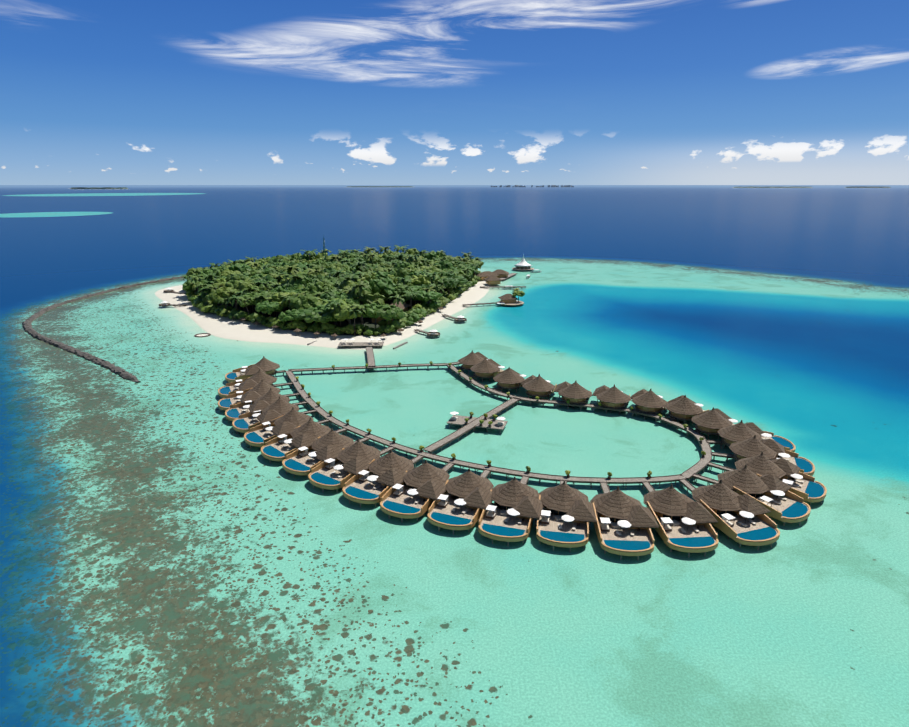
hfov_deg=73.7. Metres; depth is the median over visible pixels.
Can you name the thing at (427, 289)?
palm
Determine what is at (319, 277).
palm tree
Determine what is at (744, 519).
villa
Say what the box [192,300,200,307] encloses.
shrub
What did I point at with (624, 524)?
villa
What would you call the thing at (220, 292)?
tree
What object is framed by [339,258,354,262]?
palm
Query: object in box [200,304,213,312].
shrub
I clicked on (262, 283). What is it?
palm
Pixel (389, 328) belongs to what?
shrub
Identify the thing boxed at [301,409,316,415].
bridge
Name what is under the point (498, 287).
rest jetty
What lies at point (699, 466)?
boardwalk
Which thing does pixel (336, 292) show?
tree
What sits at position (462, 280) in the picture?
tree
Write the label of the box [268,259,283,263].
tree
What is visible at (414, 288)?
tree
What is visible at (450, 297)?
shrub
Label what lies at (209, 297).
tree
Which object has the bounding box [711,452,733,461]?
bridge
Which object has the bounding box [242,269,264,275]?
tree
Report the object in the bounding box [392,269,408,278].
tree
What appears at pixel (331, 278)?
tree
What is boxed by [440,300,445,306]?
shrub
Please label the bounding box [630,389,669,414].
villa
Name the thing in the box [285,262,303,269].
palm tree
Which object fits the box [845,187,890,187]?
island
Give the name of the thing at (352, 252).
tree
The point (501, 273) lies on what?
thatched roof
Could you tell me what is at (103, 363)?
breakwater
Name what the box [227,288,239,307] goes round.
palm
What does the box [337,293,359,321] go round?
tree
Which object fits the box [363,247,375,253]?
palm
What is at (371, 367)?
top walk
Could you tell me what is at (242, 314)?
shrub
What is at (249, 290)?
palm
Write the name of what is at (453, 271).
palm
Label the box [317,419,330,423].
bridge
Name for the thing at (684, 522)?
villa
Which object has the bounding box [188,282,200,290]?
palm
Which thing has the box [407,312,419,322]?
shrub
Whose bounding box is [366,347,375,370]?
jetty
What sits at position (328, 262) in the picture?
tree
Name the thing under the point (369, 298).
tree
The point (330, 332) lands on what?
shrub
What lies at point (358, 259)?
tree
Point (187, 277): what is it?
palm
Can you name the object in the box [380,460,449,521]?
villa
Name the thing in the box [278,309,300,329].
tree
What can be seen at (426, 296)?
tree
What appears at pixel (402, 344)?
groyne
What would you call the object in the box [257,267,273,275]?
palm tree
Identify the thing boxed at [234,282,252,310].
tree
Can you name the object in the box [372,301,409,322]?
long house
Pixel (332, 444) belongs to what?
villa
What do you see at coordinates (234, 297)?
palm
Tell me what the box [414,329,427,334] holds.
pavilion jetty
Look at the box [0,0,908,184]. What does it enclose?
sky
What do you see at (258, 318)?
shrub
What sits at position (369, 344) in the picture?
arrival deck
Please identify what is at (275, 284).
palm
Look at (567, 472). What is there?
planter
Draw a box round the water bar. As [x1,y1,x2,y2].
[497,294,523,306]
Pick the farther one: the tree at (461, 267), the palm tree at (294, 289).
the tree at (461, 267)
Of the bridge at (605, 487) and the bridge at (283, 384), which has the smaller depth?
the bridge at (605, 487)
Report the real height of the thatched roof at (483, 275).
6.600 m
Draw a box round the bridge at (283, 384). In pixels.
[274,382,293,389]
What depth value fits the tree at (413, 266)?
458.67 m
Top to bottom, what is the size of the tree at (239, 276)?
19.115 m
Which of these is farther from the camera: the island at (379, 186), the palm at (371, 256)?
the island at (379, 186)
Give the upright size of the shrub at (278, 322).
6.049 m
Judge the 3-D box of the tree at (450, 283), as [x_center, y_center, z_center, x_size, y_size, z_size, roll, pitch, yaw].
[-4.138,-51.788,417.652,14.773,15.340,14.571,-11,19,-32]
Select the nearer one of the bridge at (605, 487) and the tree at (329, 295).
the bridge at (605, 487)
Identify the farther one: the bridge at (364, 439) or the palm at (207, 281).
the palm at (207, 281)
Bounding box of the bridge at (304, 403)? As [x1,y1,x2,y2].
[292,401,307,406]
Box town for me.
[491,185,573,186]
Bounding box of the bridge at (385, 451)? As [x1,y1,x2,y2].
[380,446,394,456]
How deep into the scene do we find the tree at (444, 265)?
462.73 m
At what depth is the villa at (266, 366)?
248.51 m
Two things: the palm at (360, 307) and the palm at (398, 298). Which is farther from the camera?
the palm at (398, 298)
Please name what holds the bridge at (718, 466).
on the sea
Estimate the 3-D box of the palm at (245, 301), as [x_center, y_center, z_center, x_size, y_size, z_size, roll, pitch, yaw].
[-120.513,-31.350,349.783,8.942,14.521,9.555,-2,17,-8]
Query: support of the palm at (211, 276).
on the island sand
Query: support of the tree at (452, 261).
on the island sand
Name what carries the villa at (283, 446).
on the sea
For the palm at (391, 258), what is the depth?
507.40 m
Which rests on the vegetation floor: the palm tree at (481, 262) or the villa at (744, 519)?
the palm tree at (481, 262)
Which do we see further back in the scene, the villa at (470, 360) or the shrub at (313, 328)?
the shrub at (313, 328)
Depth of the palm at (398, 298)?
334.45 m
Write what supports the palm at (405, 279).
on the island sand
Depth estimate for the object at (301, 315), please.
326.00 m
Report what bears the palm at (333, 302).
on the vegetation floor
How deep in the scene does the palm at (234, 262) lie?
467.13 m
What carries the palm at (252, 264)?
on the island sand
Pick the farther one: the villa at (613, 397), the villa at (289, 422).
the villa at (613, 397)
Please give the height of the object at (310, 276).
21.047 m
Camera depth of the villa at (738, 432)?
182.50 m
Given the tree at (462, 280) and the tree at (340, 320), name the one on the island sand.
the tree at (340, 320)
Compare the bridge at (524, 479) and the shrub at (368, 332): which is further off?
the shrub at (368, 332)
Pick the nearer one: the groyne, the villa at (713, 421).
the villa at (713, 421)
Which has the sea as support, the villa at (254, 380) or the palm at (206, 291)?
the villa at (254, 380)
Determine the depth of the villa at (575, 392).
218.18 m
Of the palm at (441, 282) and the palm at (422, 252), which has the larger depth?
the palm at (422, 252)
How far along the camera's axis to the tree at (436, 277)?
416.62 m
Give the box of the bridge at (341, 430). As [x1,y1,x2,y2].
[335,427,347,435]
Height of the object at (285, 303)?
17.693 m
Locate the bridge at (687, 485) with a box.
[679,479,695,500]
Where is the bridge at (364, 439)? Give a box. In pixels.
[354,436,369,443]
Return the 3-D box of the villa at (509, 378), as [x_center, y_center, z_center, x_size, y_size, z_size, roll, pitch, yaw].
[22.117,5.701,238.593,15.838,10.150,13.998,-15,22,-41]
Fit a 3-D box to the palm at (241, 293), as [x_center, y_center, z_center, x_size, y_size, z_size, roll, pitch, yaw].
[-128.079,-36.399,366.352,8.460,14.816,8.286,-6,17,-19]
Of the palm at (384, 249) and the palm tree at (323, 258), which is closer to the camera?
the palm tree at (323, 258)
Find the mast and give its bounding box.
[323,235,325,259]
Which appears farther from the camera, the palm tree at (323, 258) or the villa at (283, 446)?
the palm tree at (323, 258)
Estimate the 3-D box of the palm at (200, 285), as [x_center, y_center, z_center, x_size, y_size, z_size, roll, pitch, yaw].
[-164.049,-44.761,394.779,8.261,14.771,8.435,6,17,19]
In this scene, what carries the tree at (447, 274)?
on the island sand
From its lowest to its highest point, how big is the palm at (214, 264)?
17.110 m
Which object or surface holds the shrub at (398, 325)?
on the island sand
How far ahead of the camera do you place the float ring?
323.65 m
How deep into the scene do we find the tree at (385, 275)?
400.84 m
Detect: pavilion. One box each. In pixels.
[159,301,169,307]
[427,329,439,338]
[455,315,466,322]
[512,254,533,270]
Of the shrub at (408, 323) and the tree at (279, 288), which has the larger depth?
the tree at (279, 288)
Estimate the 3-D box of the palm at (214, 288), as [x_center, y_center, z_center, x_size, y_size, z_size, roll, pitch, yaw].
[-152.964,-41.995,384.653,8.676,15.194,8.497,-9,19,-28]
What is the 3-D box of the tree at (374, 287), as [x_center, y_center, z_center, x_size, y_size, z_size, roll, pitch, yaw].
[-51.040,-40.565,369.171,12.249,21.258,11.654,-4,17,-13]
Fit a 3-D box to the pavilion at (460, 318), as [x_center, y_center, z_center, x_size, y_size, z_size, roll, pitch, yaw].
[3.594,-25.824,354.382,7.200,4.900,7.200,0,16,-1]
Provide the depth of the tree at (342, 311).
317.39 m
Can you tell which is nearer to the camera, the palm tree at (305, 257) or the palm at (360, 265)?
the palm at (360, 265)
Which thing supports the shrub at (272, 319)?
on the island sand
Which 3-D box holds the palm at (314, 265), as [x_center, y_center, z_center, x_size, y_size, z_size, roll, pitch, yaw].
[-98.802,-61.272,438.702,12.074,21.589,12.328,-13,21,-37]
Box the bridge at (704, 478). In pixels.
[691,474,718,485]
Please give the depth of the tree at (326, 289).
362.80 m
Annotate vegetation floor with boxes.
[209,288,444,335]
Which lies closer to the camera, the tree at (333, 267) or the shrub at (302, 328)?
the shrub at (302, 328)
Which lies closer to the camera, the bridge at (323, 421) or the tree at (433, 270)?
the bridge at (323, 421)
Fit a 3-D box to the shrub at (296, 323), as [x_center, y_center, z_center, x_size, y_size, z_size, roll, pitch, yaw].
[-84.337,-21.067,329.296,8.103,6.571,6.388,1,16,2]
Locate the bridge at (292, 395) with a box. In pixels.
[283,393,299,399]
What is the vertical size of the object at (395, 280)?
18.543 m
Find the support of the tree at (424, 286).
on the island sand
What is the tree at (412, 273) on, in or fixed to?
on the island sand
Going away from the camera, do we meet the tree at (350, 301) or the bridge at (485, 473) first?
the bridge at (485, 473)
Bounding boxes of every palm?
[181,274,195,281]
[188,275,203,296]
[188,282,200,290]
[195,283,206,290]
[197,287,210,299]
[201,279,215,284]
[202,273,220,279]
[205,285,217,291]
[208,263,220,267]
[218,297,231,307]
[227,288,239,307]
[227,295,243,309]
[228,260,240,264]
[234,291,246,310]
[235,278,254,284]
[237,297,252,314]
[242,286,258,312]
[244,256,257,261]
[247,261,260,266]
[252,281,269,288]
[252,294,270,315]
[256,292,271,316]
[259,264,272,268]
[266,281,283,290]
[269,273,283,279]
[280,264,300,275]
[281,295,294,321]
[283,272,305,283]
[300,262,310,268]
[302,249,317,258]
[306,268,321,274]
[311,264,324,268]
[323,298,342,327]
[326,255,342,262]
[329,269,345,279]
[336,274,359,284]
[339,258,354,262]
[340,286,356,294]
[344,272,364,279]
[348,281,371,320]
[349,261,368,274]
[349,309,360,334]
[352,303,368,331]
[357,271,371,275]
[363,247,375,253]
[366,253,378,259]
[375,267,388,271]
[378,246,391,253]
[381,259,398,265]
[385,255,397,261]
[388,294,404,306]
[393,245,408,252]
[394,254,408,259]
[395,276,411,302]
[404,254,419,261]
[404,291,417,308]
[414,250,428,254]
[416,258,430,265]
[421,287,435,291]
[426,272,440,283]
[430,283,441,291]
[435,280,447,293]
[446,269,458,275]
[459,267,472,275]
[461,252,472,261]
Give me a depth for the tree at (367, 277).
384.46 m
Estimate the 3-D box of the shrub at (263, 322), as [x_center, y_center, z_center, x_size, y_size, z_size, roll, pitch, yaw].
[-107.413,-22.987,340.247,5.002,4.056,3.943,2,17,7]
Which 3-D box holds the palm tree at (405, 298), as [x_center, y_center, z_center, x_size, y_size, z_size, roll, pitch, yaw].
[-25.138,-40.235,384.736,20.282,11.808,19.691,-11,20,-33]
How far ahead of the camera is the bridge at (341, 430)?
193.97 m
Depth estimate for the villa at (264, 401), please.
208.49 m
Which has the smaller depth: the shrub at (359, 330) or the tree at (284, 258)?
the shrub at (359, 330)
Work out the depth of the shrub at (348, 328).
317.82 m
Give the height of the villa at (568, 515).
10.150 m
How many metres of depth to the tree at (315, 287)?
360.63 m
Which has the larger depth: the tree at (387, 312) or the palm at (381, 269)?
the palm at (381, 269)
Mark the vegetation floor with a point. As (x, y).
(367, 321)
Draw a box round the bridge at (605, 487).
[600,482,609,492]
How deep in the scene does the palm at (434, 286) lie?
393.90 m
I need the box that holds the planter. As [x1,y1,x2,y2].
[565,470,570,477]
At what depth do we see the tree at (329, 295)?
344.10 m
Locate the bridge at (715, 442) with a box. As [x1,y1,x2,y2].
[707,440,722,448]
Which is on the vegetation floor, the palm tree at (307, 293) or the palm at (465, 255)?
the palm at (465, 255)
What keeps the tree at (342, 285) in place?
on the island sand
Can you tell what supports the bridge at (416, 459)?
on the sea
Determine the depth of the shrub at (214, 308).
369.78 m
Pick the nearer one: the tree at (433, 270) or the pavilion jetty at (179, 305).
the pavilion jetty at (179, 305)
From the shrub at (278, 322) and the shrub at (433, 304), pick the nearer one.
the shrub at (278, 322)
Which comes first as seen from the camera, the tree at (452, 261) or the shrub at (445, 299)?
the shrub at (445, 299)
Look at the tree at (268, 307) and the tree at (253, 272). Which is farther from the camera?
the tree at (253, 272)
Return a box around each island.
[70,187,127,188]
[347,186,412,186]
[733,186,811,187]
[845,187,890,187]
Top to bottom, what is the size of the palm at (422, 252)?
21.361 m
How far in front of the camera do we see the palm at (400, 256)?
504.25 m
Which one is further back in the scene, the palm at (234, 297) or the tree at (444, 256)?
the tree at (444, 256)
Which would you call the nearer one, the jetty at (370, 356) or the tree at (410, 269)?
the jetty at (370, 356)
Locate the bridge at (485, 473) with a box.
[480,469,490,477]
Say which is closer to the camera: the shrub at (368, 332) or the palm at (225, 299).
the shrub at (368, 332)
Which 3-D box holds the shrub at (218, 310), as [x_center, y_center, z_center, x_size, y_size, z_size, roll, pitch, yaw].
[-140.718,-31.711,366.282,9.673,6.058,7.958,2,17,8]
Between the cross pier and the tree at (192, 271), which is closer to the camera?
the cross pier
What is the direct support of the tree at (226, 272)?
on the island sand
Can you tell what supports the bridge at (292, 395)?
on the sea
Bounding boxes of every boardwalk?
[285,370,686,488]
[446,364,711,480]
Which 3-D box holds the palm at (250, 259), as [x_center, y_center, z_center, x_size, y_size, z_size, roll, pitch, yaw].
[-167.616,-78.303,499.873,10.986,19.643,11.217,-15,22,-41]
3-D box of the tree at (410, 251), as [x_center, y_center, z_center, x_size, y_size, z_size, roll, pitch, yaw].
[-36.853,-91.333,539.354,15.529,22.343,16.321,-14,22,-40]
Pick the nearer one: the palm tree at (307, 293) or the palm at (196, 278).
the palm tree at (307, 293)
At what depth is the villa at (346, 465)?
164.16 m
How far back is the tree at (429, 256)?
515.14 m
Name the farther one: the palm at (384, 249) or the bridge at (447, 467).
the palm at (384, 249)
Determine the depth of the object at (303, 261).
472.81 m
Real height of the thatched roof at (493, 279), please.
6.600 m
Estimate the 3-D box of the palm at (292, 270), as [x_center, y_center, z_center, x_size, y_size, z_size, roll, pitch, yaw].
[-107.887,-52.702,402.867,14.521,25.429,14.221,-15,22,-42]
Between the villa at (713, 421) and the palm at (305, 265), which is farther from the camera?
the palm at (305, 265)
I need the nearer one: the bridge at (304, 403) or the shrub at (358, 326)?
the bridge at (304, 403)
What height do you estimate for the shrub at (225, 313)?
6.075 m
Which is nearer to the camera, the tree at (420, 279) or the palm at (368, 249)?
the tree at (420, 279)
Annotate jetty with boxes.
[169,304,186,306]
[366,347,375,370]
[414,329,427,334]
[462,302,497,306]
[480,286,525,288]
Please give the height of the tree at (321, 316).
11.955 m
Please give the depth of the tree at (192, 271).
445.74 m
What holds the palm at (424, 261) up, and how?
on the island sand
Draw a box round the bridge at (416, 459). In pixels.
[411,454,423,467]
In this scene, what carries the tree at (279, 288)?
on the island sand
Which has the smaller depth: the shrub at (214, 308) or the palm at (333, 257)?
the shrub at (214, 308)
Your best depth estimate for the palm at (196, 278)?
404.70 m
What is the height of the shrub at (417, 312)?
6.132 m
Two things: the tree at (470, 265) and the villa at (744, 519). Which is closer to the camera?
the villa at (744, 519)
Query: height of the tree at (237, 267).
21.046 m
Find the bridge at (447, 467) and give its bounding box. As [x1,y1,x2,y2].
[442,462,454,472]
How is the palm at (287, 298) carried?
on the vegetation floor
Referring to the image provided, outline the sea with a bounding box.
[0,185,908,726]
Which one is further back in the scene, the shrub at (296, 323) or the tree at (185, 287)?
the tree at (185, 287)
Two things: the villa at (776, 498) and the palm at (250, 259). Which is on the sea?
the villa at (776, 498)
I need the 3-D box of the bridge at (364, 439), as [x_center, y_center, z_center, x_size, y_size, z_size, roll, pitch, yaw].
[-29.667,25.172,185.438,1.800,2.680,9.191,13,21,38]
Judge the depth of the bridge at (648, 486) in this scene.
157.97 m
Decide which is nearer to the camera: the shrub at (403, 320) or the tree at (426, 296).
the shrub at (403, 320)
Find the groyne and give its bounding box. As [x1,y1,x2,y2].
[393,342,407,348]
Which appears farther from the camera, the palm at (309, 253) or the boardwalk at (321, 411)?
the palm at (309, 253)
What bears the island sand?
on the sea
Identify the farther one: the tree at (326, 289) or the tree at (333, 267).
the tree at (333, 267)
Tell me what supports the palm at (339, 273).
on the vegetation floor
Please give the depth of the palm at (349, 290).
350.96 m
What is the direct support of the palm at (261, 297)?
on the island sand
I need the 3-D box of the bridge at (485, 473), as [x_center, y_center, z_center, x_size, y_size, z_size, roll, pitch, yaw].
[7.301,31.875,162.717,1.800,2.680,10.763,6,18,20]
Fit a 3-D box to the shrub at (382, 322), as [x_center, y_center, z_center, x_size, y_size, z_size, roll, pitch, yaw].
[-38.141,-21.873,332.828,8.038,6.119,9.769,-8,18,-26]
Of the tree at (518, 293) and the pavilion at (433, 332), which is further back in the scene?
the tree at (518, 293)
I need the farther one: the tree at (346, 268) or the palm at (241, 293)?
the tree at (346, 268)
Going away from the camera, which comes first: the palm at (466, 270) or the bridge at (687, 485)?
the bridge at (687, 485)
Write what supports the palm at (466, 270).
on the vegetation floor
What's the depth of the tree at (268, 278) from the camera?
394.10 m
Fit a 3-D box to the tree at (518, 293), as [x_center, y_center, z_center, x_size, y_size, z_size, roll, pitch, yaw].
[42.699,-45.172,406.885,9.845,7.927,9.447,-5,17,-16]
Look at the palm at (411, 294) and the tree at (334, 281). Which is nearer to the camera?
the palm at (411, 294)
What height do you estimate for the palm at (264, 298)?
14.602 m
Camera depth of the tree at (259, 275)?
409.76 m
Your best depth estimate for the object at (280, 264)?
459.44 m
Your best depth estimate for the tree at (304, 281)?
377.47 m
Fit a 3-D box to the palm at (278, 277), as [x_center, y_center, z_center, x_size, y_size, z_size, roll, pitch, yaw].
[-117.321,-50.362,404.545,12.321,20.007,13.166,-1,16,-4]
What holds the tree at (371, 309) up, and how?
on the vegetation floor
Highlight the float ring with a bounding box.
[194,333,210,336]
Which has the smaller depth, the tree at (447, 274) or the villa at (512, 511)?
the villa at (512, 511)
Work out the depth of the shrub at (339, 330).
317.90 m
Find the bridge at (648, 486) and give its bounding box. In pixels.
[642,482,654,492]
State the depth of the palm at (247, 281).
389.16 m
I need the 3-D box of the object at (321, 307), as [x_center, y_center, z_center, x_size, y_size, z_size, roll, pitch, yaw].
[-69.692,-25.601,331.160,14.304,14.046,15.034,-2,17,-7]
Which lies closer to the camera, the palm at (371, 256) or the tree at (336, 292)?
the tree at (336, 292)
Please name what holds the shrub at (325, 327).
on the island sand
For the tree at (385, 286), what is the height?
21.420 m
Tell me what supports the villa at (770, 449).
on the sea
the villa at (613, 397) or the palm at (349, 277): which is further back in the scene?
the palm at (349, 277)
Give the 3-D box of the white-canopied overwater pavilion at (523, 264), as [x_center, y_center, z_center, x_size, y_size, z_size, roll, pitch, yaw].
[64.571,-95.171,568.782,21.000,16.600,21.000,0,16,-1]
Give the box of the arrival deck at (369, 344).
[338,338,383,347]
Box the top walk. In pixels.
[288,362,459,374]
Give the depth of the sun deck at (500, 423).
200.42 m
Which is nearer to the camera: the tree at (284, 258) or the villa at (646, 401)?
the villa at (646, 401)
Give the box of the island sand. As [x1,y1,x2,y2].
[155,280,490,349]
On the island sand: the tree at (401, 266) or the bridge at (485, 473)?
the tree at (401, 266)
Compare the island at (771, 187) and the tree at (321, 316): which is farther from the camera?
the island at (771, 187)
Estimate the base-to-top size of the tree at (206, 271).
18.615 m
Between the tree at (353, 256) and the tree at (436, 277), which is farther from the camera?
the tree at (353, 256)
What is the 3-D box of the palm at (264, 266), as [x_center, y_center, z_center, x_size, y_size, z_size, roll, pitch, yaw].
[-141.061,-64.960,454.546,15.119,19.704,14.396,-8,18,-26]
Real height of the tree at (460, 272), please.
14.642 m
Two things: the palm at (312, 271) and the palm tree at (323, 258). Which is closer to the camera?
the palm at (312, 271)
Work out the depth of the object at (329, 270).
425.58 m
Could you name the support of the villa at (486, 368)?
on the sea
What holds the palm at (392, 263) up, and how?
on the vegetation floor
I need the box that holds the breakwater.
[22,276,183,382]
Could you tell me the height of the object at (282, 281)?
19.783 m
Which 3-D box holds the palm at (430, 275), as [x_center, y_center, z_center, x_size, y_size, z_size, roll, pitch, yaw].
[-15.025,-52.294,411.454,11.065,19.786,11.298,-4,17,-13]
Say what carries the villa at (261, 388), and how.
on the sea
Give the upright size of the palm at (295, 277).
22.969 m
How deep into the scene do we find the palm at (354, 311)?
314.49 m
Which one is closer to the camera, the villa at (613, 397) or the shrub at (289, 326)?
the villa at (613, 397)
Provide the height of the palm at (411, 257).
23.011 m
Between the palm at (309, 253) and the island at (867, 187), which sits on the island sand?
the palm at (309, 253)
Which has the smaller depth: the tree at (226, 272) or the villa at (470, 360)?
the villa at (470, 360)
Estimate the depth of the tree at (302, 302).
334.04 m
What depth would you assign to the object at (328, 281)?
373.67 m
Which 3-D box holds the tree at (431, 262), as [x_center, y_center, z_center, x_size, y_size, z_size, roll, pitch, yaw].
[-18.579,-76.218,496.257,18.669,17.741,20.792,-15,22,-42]
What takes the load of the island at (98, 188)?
on the sea
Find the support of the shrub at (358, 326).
on the island sand
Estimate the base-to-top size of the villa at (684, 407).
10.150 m
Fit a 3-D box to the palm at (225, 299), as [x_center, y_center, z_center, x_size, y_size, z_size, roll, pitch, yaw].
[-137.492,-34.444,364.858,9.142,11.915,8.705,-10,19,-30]
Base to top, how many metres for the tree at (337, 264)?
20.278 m
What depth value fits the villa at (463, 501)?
145.62 m
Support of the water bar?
on the sea
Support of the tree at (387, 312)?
on the vegetation floor
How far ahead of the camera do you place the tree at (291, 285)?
376.15 m
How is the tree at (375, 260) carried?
on the island sand
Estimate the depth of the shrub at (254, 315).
344.93 m
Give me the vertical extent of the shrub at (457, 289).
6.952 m
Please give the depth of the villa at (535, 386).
225.39 m
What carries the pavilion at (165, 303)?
on the sea
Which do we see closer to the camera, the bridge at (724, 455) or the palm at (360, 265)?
the bridge at (724, 455)
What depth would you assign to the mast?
493.54 m
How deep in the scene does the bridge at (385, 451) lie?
179.37 m
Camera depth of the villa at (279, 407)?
199.38 m
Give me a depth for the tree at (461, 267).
476.04 m
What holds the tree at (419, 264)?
on the island sand
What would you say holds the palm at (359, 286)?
on the island sand
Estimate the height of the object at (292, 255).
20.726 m
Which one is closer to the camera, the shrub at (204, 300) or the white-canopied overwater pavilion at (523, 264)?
the shrub at (204, 300)
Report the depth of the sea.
172.84 m
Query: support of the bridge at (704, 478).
on the sea
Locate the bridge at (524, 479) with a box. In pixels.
[520,476,528,484]
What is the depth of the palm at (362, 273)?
404.62 m
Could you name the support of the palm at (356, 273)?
on the island sand
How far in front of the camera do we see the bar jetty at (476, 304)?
402.02 m
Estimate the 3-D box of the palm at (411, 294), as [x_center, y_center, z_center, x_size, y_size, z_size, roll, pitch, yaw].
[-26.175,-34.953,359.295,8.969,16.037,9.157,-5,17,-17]
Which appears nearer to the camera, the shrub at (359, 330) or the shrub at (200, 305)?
the shrub at (359, 330)
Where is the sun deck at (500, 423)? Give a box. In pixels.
[447,412,507,431]
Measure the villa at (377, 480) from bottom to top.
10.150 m
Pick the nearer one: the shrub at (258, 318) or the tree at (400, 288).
the shrub at (258, 318)
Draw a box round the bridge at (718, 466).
[707,462,735,472]
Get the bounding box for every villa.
[218,369,276,398]
[218,380,280,410]
[225,356,279,382]
[225,388,289,422]
[232,396,298,433]
[244,407,313,448]
[261,417,330,463]
[282,428,353,478]
[308,439,380,492]
[342,449,413,507]
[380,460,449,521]
[427,468,493,534]
[458,350,487,373]
[470,357,504,381]
[478,476,543,545]
[493,367,525,392]
[520,374,556,399]
[536,480,596,551]
[554,381,591,408]
[590,487,658,560]
[592,384,631,412]
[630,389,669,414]
[644,484,718,556]
[665,395,708,424]
[692,407,737,439]
[692,480,779,550]
[717,420,795,452]
[717,464,810,525]
[729,435,814,475]
[735,452,826,505]
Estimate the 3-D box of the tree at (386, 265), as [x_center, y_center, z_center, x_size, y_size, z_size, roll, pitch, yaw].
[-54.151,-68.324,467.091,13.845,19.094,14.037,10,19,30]
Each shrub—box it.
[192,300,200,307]
[197,303,207,308]
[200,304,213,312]
[202,298,211,303]
[210,306,216,314]
[215,306,229,313]
[219,309,229,317]
[228,309,240,319]
[238,312,246,320]
[248,312,261,320]
[255,316,265,321]
[259,319,266,324]
[270,317,278,321]
[273,319,285,327]
[287,322,292,329]
[292,320,305,328]
[298,325,307,331]
[307,324,319,332]
[321,322,335,332]
[326,329,335,334]
[335,327,343,334]
[342,324,354,335]
[355,324,368,332]
[356,328,362,334]
[365,329,372,335]
[377,320,391,325]
[381,323,395,333]
[389,320,404,329]
[397,318,406,327]
[405,320,413,326]
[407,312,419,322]
[410,309,425,316]
[427,301,439,308]
[439,296,448,303]
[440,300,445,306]
[447,294,456,300]
[452,286,461,295]
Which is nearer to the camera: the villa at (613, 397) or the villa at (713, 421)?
the villa at (713, 421)
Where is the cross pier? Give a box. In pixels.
[423,397,520,452]
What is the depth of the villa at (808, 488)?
158.78 m

